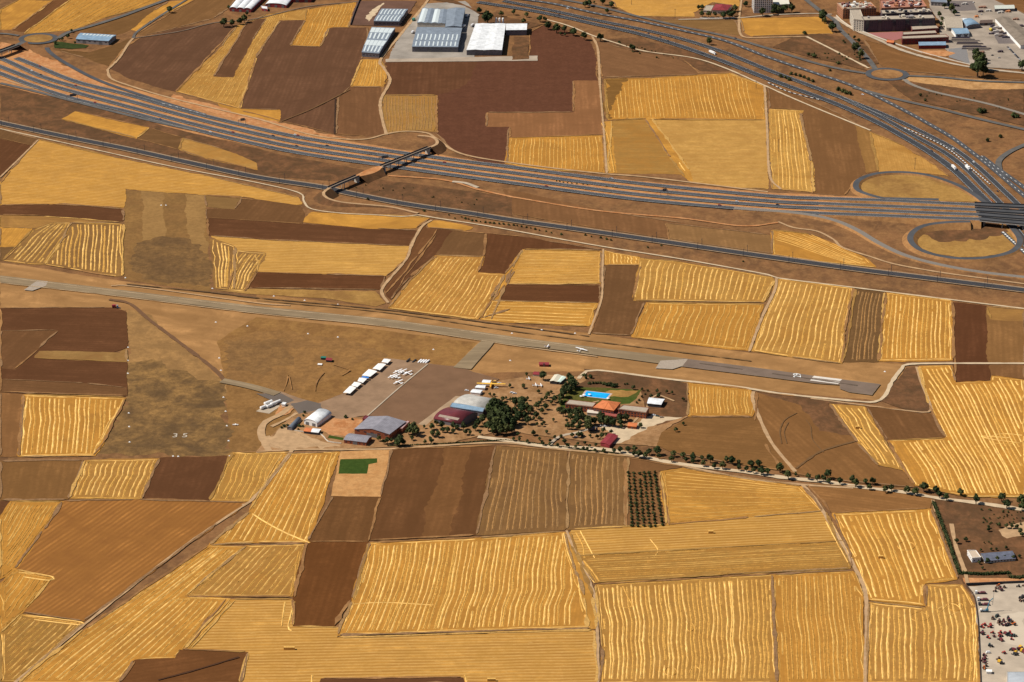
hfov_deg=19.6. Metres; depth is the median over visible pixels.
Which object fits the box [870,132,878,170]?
field margin
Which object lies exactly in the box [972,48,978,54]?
broadleaf tree
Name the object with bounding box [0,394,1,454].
field margin
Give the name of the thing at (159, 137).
ploughed field
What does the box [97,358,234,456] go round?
grass
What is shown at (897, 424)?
ploughed field
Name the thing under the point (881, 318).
field margin
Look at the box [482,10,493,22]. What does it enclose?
broadleaf tree
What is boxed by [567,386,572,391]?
broadleaf tree
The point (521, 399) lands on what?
broadleaf tree
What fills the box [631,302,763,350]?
stubble field
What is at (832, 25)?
broadleaf tree
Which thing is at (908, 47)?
boundary wall
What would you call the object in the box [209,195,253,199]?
field margin
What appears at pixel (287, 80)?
ploughed field
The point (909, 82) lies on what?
road
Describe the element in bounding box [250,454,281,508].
field margin
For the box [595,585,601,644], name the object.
field margin
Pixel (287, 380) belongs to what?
dirt track
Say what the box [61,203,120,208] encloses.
field margin
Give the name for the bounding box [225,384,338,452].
grass
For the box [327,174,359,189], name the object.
farm bridge
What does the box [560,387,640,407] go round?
lawn
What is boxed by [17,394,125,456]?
stubble field
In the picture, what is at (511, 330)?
dirt track
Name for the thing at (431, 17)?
factory hall
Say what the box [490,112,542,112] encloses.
field margin
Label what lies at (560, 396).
broadleaf tree
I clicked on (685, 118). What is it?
field margin
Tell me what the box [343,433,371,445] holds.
brick shed
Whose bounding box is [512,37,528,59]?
grass
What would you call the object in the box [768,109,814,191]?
stubble field
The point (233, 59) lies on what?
ploughed field
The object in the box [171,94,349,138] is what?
grass
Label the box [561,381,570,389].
broadleaf tree
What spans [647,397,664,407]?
tent hall
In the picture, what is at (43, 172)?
stubble field
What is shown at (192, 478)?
ploughed field
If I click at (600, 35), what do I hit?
broadleaf tree
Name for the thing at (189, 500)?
field margin
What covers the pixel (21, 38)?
roundabout
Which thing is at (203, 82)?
stubble field
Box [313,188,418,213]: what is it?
dirt track
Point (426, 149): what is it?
farm bridge
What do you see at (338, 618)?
field margin
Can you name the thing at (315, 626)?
field margin
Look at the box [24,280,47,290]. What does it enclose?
runway slab
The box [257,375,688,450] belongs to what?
dirt
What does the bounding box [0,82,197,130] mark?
motorway
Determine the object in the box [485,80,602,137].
ploughed field
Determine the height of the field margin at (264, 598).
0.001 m
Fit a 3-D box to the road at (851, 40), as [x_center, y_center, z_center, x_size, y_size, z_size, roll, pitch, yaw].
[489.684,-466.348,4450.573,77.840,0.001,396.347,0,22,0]
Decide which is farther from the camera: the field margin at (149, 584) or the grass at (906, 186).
the grass at (906, 186)
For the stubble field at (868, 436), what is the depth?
3063.38 m
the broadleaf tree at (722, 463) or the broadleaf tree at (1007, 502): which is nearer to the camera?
the broadleaf tree at (1007, 502)
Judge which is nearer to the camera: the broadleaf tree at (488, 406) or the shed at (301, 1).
the broadleaf tree at (488, 406)
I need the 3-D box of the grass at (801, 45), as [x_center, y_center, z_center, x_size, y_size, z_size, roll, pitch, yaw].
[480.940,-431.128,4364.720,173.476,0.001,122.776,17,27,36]
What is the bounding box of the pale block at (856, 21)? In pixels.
[850,9,863,30]
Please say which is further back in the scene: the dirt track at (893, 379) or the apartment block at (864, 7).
the apartment block at (864, 7)
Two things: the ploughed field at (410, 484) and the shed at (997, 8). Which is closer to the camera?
the ploughed field at (410, 484)
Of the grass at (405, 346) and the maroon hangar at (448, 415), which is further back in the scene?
the grass at (405, 346)
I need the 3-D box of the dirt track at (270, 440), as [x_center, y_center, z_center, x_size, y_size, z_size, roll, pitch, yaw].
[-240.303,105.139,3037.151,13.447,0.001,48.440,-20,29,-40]
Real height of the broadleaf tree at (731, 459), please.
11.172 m
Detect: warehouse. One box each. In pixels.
[76,33,115,44]
[466,23,505,55]
[506,23,526,35]
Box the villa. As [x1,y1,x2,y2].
[773,0,789,6]
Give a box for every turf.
[54,41,87,48]
[328,435,343,439]
[338,458,376,473]
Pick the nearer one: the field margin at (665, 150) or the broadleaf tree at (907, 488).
the broadleaf tree at (907, 488)
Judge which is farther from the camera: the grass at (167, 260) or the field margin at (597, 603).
the grass at (167, 260)
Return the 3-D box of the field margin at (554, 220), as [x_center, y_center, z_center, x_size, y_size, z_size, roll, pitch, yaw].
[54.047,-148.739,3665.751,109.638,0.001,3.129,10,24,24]
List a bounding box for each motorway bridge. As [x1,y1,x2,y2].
[974,202,1023,209]
[976,207,1023,214]
[978,212,1023,219]
[980,216,1023,229]
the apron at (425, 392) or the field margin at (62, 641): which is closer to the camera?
the field margin at (62, 641)
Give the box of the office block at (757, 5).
[752,0,772,12]
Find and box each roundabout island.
[24,34,52,41]
[871,69,902,78]
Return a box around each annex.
[399,420,409,432]
[703,5,713,12]
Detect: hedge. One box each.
[387,439,619,453]
[932,500,961,574]
[960,570,1010,574]
[1007,574,1023,578]
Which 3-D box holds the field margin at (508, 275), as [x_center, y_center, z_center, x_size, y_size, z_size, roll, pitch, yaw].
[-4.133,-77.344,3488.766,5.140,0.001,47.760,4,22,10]
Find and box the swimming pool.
[582,390,612,398]
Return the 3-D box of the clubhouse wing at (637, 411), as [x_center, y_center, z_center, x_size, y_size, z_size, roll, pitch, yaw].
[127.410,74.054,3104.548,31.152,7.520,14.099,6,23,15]
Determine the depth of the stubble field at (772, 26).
4477.84 m
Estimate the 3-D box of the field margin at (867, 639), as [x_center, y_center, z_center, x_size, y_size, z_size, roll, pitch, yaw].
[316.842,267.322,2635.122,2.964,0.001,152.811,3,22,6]
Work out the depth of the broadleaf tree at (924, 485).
2924.29 m
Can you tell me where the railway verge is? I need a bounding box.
[0,120,1023,291]
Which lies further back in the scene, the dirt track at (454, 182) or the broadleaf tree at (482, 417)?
the dirt track at (454, 182)
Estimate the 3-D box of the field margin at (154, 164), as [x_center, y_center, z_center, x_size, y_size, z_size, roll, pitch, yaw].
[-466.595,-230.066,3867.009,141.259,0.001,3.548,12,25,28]
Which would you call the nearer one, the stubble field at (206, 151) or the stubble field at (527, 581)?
the stubble field at (527, 581)
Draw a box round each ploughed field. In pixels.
[0,128,37,144]
[0,139,30,175]
[0,203,122,220]
[0,247,13,260]
[0,307,128,395]
[0,379,126,394]
[0,393,22,456]
[0,460,83,500]
[0,501,9,514]
[1,330,57,369]
[13,0,67,31]
[16,499,243,620]
[54,39,132,65]
[79,4,164,34]
[110,24,235,91]
[120,649,247,681]
[137,0,232,34]
[137,128,181,149]
[144,455,227,500]
[205,195,240,208]
[205,197,304,223]
[206,218,416,245]
[213,18,265,76]
[241,20,366,133]
[250,272,385,289]
[291,541,369,626]
[308,496,378,541]
[320,677,463,681]
[335,87,383,135]
[368,445,494,540]
[383,225,438,290]
[384,62,476,94]
[386,229,451,299]
[388,25,597,162]
[422,447,470,537]
[436,231,485,255]
[480,233,592,273]
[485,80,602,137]
[500,284,600,302]
[503,189,771,253]
[591,265,643,335]
[597,41,699,76]
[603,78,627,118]
[624,457,679,525]
[657,417,787,470]
[659,20,738,34]
[666,223,770,253]
[755,392,914,486]
[767,88,875,195]
[808,484,932,512]
[855,125,876,172]
[865,40,978,76]
[866,406,944,439]
[952,302,990,381]
[979,72,1023,80]
[986,307,1023,362]
[989,364,1023,378]
[999,0,1023,11]
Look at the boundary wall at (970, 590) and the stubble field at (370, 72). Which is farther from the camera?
the stubble field at (370, 72)
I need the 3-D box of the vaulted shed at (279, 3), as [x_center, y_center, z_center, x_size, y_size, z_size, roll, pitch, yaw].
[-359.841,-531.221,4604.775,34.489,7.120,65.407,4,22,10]
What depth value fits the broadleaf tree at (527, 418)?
3078.37 m
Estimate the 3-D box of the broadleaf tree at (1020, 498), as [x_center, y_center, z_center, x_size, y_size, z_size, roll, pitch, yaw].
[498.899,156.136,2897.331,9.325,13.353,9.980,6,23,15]
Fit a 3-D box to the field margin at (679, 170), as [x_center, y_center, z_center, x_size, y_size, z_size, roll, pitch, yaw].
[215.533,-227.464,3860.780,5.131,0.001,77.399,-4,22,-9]
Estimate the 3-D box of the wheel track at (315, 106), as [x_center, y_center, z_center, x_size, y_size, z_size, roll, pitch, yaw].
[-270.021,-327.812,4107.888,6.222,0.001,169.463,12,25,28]
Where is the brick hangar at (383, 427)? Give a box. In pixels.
[355,416,405,438]
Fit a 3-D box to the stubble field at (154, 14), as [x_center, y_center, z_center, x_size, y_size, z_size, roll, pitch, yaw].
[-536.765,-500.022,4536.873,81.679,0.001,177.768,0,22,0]
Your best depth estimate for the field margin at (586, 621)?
2675.37 m
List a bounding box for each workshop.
[951,28,968,36]
[963,18,979,28]
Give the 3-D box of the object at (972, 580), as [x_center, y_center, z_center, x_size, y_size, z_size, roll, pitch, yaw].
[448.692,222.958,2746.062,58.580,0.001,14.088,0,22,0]
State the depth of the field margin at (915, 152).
3907.81 m
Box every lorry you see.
[977,597,988,600]
[978,602,989,605]
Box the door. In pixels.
[366,433,376,437]
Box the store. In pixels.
[943,16,962,30]
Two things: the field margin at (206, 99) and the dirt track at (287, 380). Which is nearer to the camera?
the dirt track at (287, 380)
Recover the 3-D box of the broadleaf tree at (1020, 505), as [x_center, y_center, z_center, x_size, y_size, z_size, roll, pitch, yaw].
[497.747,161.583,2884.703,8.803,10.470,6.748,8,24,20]
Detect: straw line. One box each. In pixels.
[19,572,54,580]
[27,615,83,624]
[171,597,230,599]
[189,601,230,647]
[252,513,309,542]
[281,602,285,625]
[287,601,294,630]
[354,602,433,604]
[576,532,584,557]
[580,531,594,557]
[584,561,599,580]
[601,123,614,171]
[620,586,632,607]
[825,521,847,561]
[935,603,960,614]
[981,436,1018,442]
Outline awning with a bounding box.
[587,410,597,415]
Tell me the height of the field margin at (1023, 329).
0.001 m
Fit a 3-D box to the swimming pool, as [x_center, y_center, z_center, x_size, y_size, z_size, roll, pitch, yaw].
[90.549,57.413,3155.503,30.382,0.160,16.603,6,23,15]
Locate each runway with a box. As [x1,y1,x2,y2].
[0,275,879,394]
[683,358,879,394]
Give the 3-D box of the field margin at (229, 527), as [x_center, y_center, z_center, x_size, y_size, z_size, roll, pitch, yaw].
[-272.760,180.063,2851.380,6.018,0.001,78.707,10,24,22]
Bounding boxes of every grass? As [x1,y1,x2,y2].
[0,42,10,48]
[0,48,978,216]
[0,85,364,180]
[0,263,905,399]
[17,48,104,85]
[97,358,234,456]
[123,190,210,290]
[126,309,226,397]
[128,236,213,285]
[141,191,166,239]
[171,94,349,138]
[184,194,208,251]
[215,289,384,306]
[217,317,476,393]
[222,338,293,374]
[223,330,387,393]
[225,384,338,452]
[256,294,903,364]
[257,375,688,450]
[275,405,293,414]
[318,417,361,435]
[346,175,511,215]
[437,0,591,37]
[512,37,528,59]
[575,369,688,425]
[598,37,732,71]
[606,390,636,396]
[758,391,863,405]
[773,33,878,66]
[773,214,1023,286]
[801,404,849,434]
[845,64,1023,124]
[861,175,975,201]
[881,367,929,413]
[904,76,1023,89]
[918,224,1014,256]
[919,50,954,55]
[924,222,1008,241]
[935,499,1023,582]
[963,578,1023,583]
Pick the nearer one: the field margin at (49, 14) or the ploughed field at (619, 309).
the ploughed field at (619, 309)
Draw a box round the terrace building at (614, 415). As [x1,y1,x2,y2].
[602,412,619,418]
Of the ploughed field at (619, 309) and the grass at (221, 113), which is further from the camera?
the grass at (221, 113)
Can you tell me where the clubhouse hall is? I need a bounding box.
[593,400,620,413]
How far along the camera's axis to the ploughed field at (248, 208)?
3696.25 m
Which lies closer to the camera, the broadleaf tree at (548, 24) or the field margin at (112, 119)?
the field margin at (112, 119)
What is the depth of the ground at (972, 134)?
3796.87 m
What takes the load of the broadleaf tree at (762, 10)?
on the ground at (972, 134)
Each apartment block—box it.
[837,1,876,18]
[879,0,926,12]
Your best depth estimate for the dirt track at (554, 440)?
3057.69 m
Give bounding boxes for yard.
[350,1,415,26]
[386,56,537,61]
[389,1,478,58]
[929,0,1023,68]
[948,1,976,10]
[949,47,969,63]
[968,583,1023,681]
[991,27,1014,43]
[994,612,1023,646]
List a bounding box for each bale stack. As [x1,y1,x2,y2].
[284,646,294,649]
[487,678,495,681]
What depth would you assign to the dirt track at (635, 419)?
3143.10 m
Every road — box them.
[15,41,29,50]
[56,0,166,37]
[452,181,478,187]
[805,0,877,68]
[903,79,1023,114]
[908,75,1023,82]
[995,143,1023,168]
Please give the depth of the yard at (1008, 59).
4430.84 m
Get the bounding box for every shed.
[230,0,262,12]
[265,0,292,7]
[293,0,311,2]
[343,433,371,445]
[362,27,394,57]
[374,8,407,25]
[600,433,617,447]
[980,20,992,25]
[994,5,1014,11]
[995,17,1023,48]
[1007,671,1023,681]
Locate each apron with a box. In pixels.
[256,393,293,403]
[262,358,495,421]
[291,400,321,413]
[368,364,497,424]
[419,396,459,424]
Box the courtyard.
[870,32,902,39]
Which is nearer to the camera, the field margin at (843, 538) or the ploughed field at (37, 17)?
the field margin at (843, 538)
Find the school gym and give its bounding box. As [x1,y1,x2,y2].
[918,41,945,48]
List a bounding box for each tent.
[471,389,482,395]
[475,385,485,389]
[482,380,491,384]
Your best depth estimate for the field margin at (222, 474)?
2963.46 m
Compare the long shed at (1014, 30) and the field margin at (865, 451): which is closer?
the field margin at (865, 451)
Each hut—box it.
[261,6,267,11]
[287,417,301,429]
[304,427,311,433]
[311,428,320,434]
[627,422,637,428]
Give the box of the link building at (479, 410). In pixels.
[450,403,484,415]
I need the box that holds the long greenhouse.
[980,551,1015,562]
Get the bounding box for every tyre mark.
[699,363,739,368]
[772,373,833,381]
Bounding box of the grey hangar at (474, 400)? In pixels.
[454,394,501,413]
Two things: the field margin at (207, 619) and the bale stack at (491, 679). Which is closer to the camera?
the bale stack at (491, 679)
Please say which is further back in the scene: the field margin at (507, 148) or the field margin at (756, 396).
the field margin at (507, 148)
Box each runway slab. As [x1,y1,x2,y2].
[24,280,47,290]
[656,359,686,368]
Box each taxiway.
[220,378,279,395]
[454,339,494,368]
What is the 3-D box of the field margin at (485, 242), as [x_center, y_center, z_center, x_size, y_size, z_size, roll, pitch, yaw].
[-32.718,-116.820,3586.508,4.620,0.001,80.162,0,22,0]
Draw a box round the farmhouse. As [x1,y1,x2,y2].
[712,4,731,13]
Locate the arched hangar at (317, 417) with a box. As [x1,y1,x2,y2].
[304,409,331,426]
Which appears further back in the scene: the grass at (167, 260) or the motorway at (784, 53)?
the motorway at (784, 53)
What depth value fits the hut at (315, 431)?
3058.38 m
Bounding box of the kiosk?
[886,40,894,44]
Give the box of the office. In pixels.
[930,0,946,5]
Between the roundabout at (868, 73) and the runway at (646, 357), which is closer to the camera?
the runway at (646, 357)
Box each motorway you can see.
[0,56,818,204]
[0,64,818,208]
[0,71,818,213]
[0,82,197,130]
[13,57,818,198]
[45,47,204,114]
[161,103,204,114]
[476,1,1023,246]
[502,0,842,97]
[528,0,1023,197]
[565,0,865,73]
[733,207,1023,278]
[768,82,818,99]
[818,202,976,212]
[819,197,974,207]
[819,206,978,216]
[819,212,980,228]
[838,97,1022,209]
[842,99,1023,229]
[850,171,986,201]
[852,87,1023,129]
[902,220,1023,261]
[905,128,989,183]
[979,156,1023,188]
[1001,232,1023,253]
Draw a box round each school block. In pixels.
[901,34,948,44]
[903,30,936,35]
[911,24,938,32]
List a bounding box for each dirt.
[269,427,339,448]
[366,3,383,20]
[600,416,681,443]
[999,522,1023,537]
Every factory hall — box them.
[412,27,461,51]
[417,8,446,26]
[445,7,464,27]
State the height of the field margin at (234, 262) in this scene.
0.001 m
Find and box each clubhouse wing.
[565,399,595,411]
[618,405,648,418]
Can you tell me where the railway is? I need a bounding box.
[0,121,1023,291]
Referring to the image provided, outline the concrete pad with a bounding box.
[257,405,279,413]
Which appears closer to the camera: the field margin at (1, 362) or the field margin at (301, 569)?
the field margin at (301, 569)
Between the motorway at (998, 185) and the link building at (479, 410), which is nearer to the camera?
the link building at (479, 410)
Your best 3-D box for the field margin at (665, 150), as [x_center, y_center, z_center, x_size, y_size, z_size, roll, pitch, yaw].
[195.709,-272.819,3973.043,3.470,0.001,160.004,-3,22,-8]
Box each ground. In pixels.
[0,0,1023,664]
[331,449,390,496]
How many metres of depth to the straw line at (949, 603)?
2697.70 m
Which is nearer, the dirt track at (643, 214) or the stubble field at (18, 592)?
the stubble field at (18, 592)
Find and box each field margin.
[0,309,2,389]
[0,331,2,366]
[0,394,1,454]
[0,461,2,496]
[0,519,1,572]
[0,636,1,679]
[1,614,19,631]
[3,231,30,258]
[3,307,97,307]
[3,459,78,461]
[3,498,63,500]
[4,204,35,204]
[4,391,123,394]
[5,329,42,330]
[6,130,37,138]
[8,379,82,382]
[11,140,36,168]
[12,1,51,29]
[12,500,54,501]
[15,531,41,567]
[17,350,36,366]
[17,395,24,454]
[17,396,24,454]
[17,569,47,575]
[19,629,82,681]
[20,623,82,678]
[23,455,90,456]
[24,0,69,32]
[27,578,51,606]
[27,612,79,619]
[36,394,120,396]
[39,139,108,155]
[39,331,57,347]
[44,502,61,528]
[45,216,118,221]
[45,243,59,263]
[45,358,120,361]
[49,265,111,275]
[56,204,115,206]
[60,222,71,240]
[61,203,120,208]
[63,119,135,137]
[67,461,82,497]
[67,499,132,500]
[70,461,84,495]
[78,111,145,126]
[85,524,214,618]
[86,546,206,627]
[94,399,124,453]
[112,156,197,173]
[119,661,132,681]
[119,661,134,680]
[121,224,125,274]
[138,0,193,32]
[141,499,239,501]
[142,459,159,497]
[147,498,206,500]
[176,25,236,90]
[179,92,236,107]
[184,648,243,650]
[185,601,228,647]
[187,547,243,593]
[188,595,289,596]
[191,600,224,641]
[191,600,234,647]
[196,546,245,586]
[208,158,254,169]
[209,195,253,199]
[209,453,233,499]
[210,512,248,543]
[212,542,249,544]
[214,20,247,74]
[222,218,291,222]
[233,247,236,287]
[234,598,288,599]
[238,58,256,107]
[239,58,255,107]
[239,653,248,681]
[240,653,247,681]
[242,451,286,451]
[244,273,256,290]
[249,543,302,544]
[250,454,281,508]
[255,453,290,497]
[256,21,280,56]
[257,287,342,288]
[259,542,304,542]
[263,239,402,245]
[270,239,407,245]
[271,272,319,273]
[286,451,331,452]
[290,20,304,44]
[291,599,294,624]
[294,542,307,596]
[302,625,332,626]
[308,496,332,538]
[312,540,362,541]
[325,676,460,678]
[332,273,381,275]
[335,98,338,132]
[335,600,350,623]
[338,601,351,633]
[340,627,588,635]
[340,629,590,637]
[351,60,361,84]
[351,543,370,596]
[353,544,367,598]
[368,497,379,539]
[368,498,380,537]
[371,534,473,539]
[375,537,474,542]
[380,449,392,494]
[386,256,416,291]
[392,94,433,94]
[392,308,471,318]
[393,235,435,293]
[395,445,490,448]
[402,256,433,289]
[410,256,436,275]
[418,229,436,253]
[435,96,438,132]
[476,446,495,533]
[482,308,510,317]
[482,531,559,537]
[483,234,486,255]
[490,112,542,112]
[491,286,504,318]
[493,274,504,299]
[495,300,594,302]
[500,445,557,449]
[505,250,522,272]
[505,269,511,281]
[506,128,508,160]
[508,282,597,283]
[514,322,584,325]
[516,284,563,284]
[517,214,590,226]
[526,248,597,249]
[541,249,596,250]
[549,241,598,248]
[564,533,584,593]
[566,452,570,527]
[570,534,592,594]
[571,546,593,579]
[572,81,574,110]
[575,451,623,455]
[575,524,660,528]
[580,540,842,555]
[583,598,589,626]
[591,301,599,330]
[591,597,597,626]
[592,630,597,681]
[594,332,627,334]
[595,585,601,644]
[599,252,601,281]
[599,576,722,583]
[599,648,604,680]
[600,574,717,581]
[602,137,604,169]
[602,228,769,252]
[602,575,713,581]
[603,79,608,118]
[607,74,696,76]
[607,121,611,170]
[608,264,638,264]
[611,211,680,222]
[622,459,627,526]
[623,458,629,524]
[628,457,678,465]
[630,303,644,333]
[633,266,640,297]
[643,258,680,261]
[646,120,669,156]
[649,119,762,119]
[652,119,688,168]
[653,300,759,301]
[658,472,669,524]
[659,118,763,119]
[660,472,666,522]
[666,302,759,303]
[670,158,684,175]
[670,223,768,234]
[671,516,746,523]
[686,262,768,275]
[686,385,689,414]
[687,468,799,485]
[690,382,747,388]
[691,415,747,416]
[727,573,765,575]
[729,568,843,573]
[730,567,848,573]
[754,392,758,419]
[754,511,816,516]
[755,33,831,35]
[764,280,774,300]
[765,443,778,463]
[770,231,772,253]
[771,575,778,681]
[771,576,778,680]
[778,570,849,573]
[791,356,838,362]
[795,94,838,113]
[799,115,811,159]
[800,113,810,160]
[803,487,821,509]
[808,485,829,510]
[809,483,911,489]
[811,162,814,190]
[822,261,872,266]
[826,478,911,486]
[826,512,850,565]
[833,409,856,440]
[834,514,852,554]
[836,508,925,512]
[841,333,844,361]
[843,289,856,359]
[844,288,854,330]
[858,444,877,464]
[864,40,877,60]
[866,604,869,679]
[867,407,886,437]
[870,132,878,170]
[872,601,922,607]
[877,292,884,359]
[877,293,886,359]
[884,440,901,467]
[888,441,914,483]
[893,437,940,439]
[906,147,934,164]
[911,71,976,76]
[918,367,928,402]
[923,585,925,602]
[925,585,927,604]
[929,405,945,435]
[931,509,957,577]
[932,415,944,435]
[951,301,953,357]
[952,303,956,373]
[963,585,975,604]
[967,495,1018,496]
[991,306,1019,308]
[1022,311,1023,360]
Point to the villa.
(780, 2)
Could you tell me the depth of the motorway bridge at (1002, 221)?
3642.63 m
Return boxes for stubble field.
[0,0,52,29]
[0,139,301,207]
[0,215,113,227]
[0,227,31,246]
[0,500,63,578]
[0,569,51,630]
[0,614,81,681]
[3,222,70,264]
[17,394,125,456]
[21,545,243,681]
[24,0,160,33]
[34,349,127,361]
[44,223,123,276]
[62,111,148,138]
[69,458,159,498]
[131,0,191,30]
[176,2,356,107]
[179,138,257,169]
[182,599,234,648]
[184,544,304,596]
[184,599,595,681]
[209,239,234,289]
[209,452,339,544]
[210,451,288,501]
[211,236,408,275]
[218,103,280,121]
[227,250,265,290]
[290,2,355,46]
[303,212,427,228]
[337,532,590,635]
[351,59,387,86]
[382,95,437,133]
[388,255,503,318]
[427,220,472,230]
[476,446,567,534]
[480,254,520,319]
[481,301,597,325]
[504,135,604,172]
[506,249,601,283]
[566,451,626,529]
[566,533,595,628]
[570,511,849,582]
[581,540,850,582]
[596,574,776,681]
[604,73,765,119]
[604,250,639,264]
[605,121,616,172]
[612,0,739,16]
[612,119,681,174]
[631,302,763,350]
[632,258,773,301]
[646,118,692,181]
[646,120,768,188]
[660,468,820,524]
[688,382,755,416]
[741,17,832,35]
[751,278,854,363]
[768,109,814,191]
[770,230,875,266]
[772,571,864,681]
[831,404,901,469]
[832,509,956,605]
[844,289,883,361]
[867,584,979,681]
[869,132,947,175]
[878,292,952,361]
[888,365,1023,497]
[988,307,1023,320]
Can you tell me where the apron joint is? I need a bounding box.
[367,364,427,415]
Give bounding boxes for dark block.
[862,14,935,31]
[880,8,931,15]
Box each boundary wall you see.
[294,430,340,443]
[836,15,969,64]
[966,580,1023,585]
[966,584,980,681]
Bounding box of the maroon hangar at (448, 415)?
[433,407,477,427]
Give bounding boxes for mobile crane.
[980,595,993,611]
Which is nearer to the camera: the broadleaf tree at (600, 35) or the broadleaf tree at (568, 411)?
the broadleaf tree at (568, 411)
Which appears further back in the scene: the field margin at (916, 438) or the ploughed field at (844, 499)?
the field margin at (916, 438)
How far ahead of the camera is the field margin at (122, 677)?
2581.66 m
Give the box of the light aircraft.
[477,380,505,387]
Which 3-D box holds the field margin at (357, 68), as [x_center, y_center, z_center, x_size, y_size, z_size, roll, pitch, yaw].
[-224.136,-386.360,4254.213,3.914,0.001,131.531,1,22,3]
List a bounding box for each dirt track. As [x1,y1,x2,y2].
[0,128,417,216]
[0,140,37,176]
[14,503,248,681]
[106,38,133,69]
[106,70,767,191]
[109,298,223,379]
[111,285,289,305]
[128,284,588,335]
[132,0,185,37]
[135,1,357,37]
[242,450,293,505]
[256,442,852,488]
[257,406,292,450]
[259,300,750,360]
[261,435,295,450]
[270,412,297,426]
[283,375,291,390]
[292,431,323,448]
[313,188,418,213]
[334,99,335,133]
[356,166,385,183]
[378,0,428,134]
[380,220,431,302]
[388,175,512,196]
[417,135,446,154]
[418,214,1023,308]
[477,436,1023,510]
[513,196,777,225]
[545,426,596,447]
[547,19,869,129]
[566,530,599,681]
[577,362,1023,402]
[588,249,603,333]
[591,36,600,84]
[599,85,607,172]
[632,394,674,422]
[678,13,818,19]
[738,0,741,17]
[738,19,804,37]
[748,278,777,350]
[751,391,796,471]
[763,86,781,188]
[778,221,1023,283]
[801,484,868,681]
[805,36,869,67]
[810,367,932,412]
[834,17,1023,73]
[949,524,969,582]
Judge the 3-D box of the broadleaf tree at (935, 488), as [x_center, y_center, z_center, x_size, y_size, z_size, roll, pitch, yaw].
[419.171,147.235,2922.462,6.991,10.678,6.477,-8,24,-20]
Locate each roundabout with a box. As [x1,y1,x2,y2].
[18,33,57,43]
[865,68,908,79]
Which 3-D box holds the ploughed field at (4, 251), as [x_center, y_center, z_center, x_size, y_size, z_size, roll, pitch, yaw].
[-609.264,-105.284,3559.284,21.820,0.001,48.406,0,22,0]
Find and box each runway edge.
[0,276,596,348]
[0,282,596,356]
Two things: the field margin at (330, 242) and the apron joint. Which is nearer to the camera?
the apron joint
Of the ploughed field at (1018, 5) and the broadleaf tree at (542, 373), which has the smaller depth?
the broadleaf tree at (542, 373)
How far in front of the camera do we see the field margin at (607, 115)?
4129.08 m
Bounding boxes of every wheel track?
[158,656,238,679]
[282,89,349,120]
[779,413,795,442]
[795,441,855,467]
[806,420,823,451]
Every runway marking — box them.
[811,379,837,383]
[812,376,841,380]
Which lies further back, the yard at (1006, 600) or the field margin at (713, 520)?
the field margin at (713, 520)
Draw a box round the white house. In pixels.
[967,550,980,561]
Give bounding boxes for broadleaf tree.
[220,18,226,26]
[394,434,403,445]
[405,426,410,434]
[407,421,415,431]
[411,425,419,435]
[479,414,485,423]
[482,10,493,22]
[483,420,492,430]
[485,401,494,413]
[486,410,495,420]
[488,397,501,404]
[489,424,496,434]
[490,416,502,429]
[492,403,503,413]
[495,407,507,417]
[496,424,503,434]
[500,414,508,424]
[503,423,510,434]
[504,405,512,411]
[506,412,512,424]
[508,418,517,425]
[511,397,517,406]
[512,407,518,413]
[513,413,520,423]
[517,396,526,404]
[517,403,525,412]
[521,410,527,417]
[524,415,530,424]
[527,406,533,413]
[539,370,546,379]
[544,21,551,27]
[552,23,560,32]
[557,393,564,399]
[559,388,566,394]
[559,406,566,416]
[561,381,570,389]
[565,407,572,413]
[567,375,575,383]
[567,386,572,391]
[568,379,578,389]
[569,28,576,33]
[570,407,579,414]
[573,414,579,420]
[581,32,587,37]
[584,415,592,421]
[584,419,593,431]
[597,33,603,40]
[597,415,603,424]
[608,416,616,426]
[616,413,622,419]
[622,413,628,421]
[635,449,642,455]
[653,446,661,453]
[690,452,695,458]
[706,454,713,462]
[719,461,726,468]
[726,10,733,18]
[729,455,735,462]
[747,460,754,467]
[755,459,761,465]
[757,466,765,472]
[759,7,765,15]
[771,3,777,10]
[775,462,783,472]
[781,4,787,10]
[784,470,791,479]
[788,3,795,11]
[818,9,826,21]
[824,469,831,477]
[828,22,836,31]
[851,42,858,52]
[852,478,858,486]
[857,49,864,58]
[903,485,910,493]
[911,487,918,495]
[919,482,928,491]
[933,485,938,493]
[936,490,942,497]
[948,3,954,11]
[970,58,984,77]
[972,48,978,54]
[972,51,981,59]
[973,493,979,503]
[974,53,987,71]
[981,64,988,75]
[998,492,1005,501]
[1002,499,1011,508]
[1016,494,1023,502]
[1018,60,1023,70]
[1018,502,1023,508]
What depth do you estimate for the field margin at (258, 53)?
4408.86 m
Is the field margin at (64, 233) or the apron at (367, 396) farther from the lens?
the field margin at (64, 233)
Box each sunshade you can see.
[343,386,355,394]
[351,382,360,386]
[362,369,376,376]
[372,363,385,369]
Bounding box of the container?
[539,362,548,366]
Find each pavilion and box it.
[550,374,561,383]
[557,376,565,384]
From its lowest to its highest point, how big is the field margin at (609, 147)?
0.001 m
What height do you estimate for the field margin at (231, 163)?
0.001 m
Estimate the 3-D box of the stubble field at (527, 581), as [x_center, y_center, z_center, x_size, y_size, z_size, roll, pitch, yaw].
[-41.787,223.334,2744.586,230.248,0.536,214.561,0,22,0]
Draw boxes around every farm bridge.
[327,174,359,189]
[380,146,430,171]
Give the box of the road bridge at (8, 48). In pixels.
[0,44,18,53]

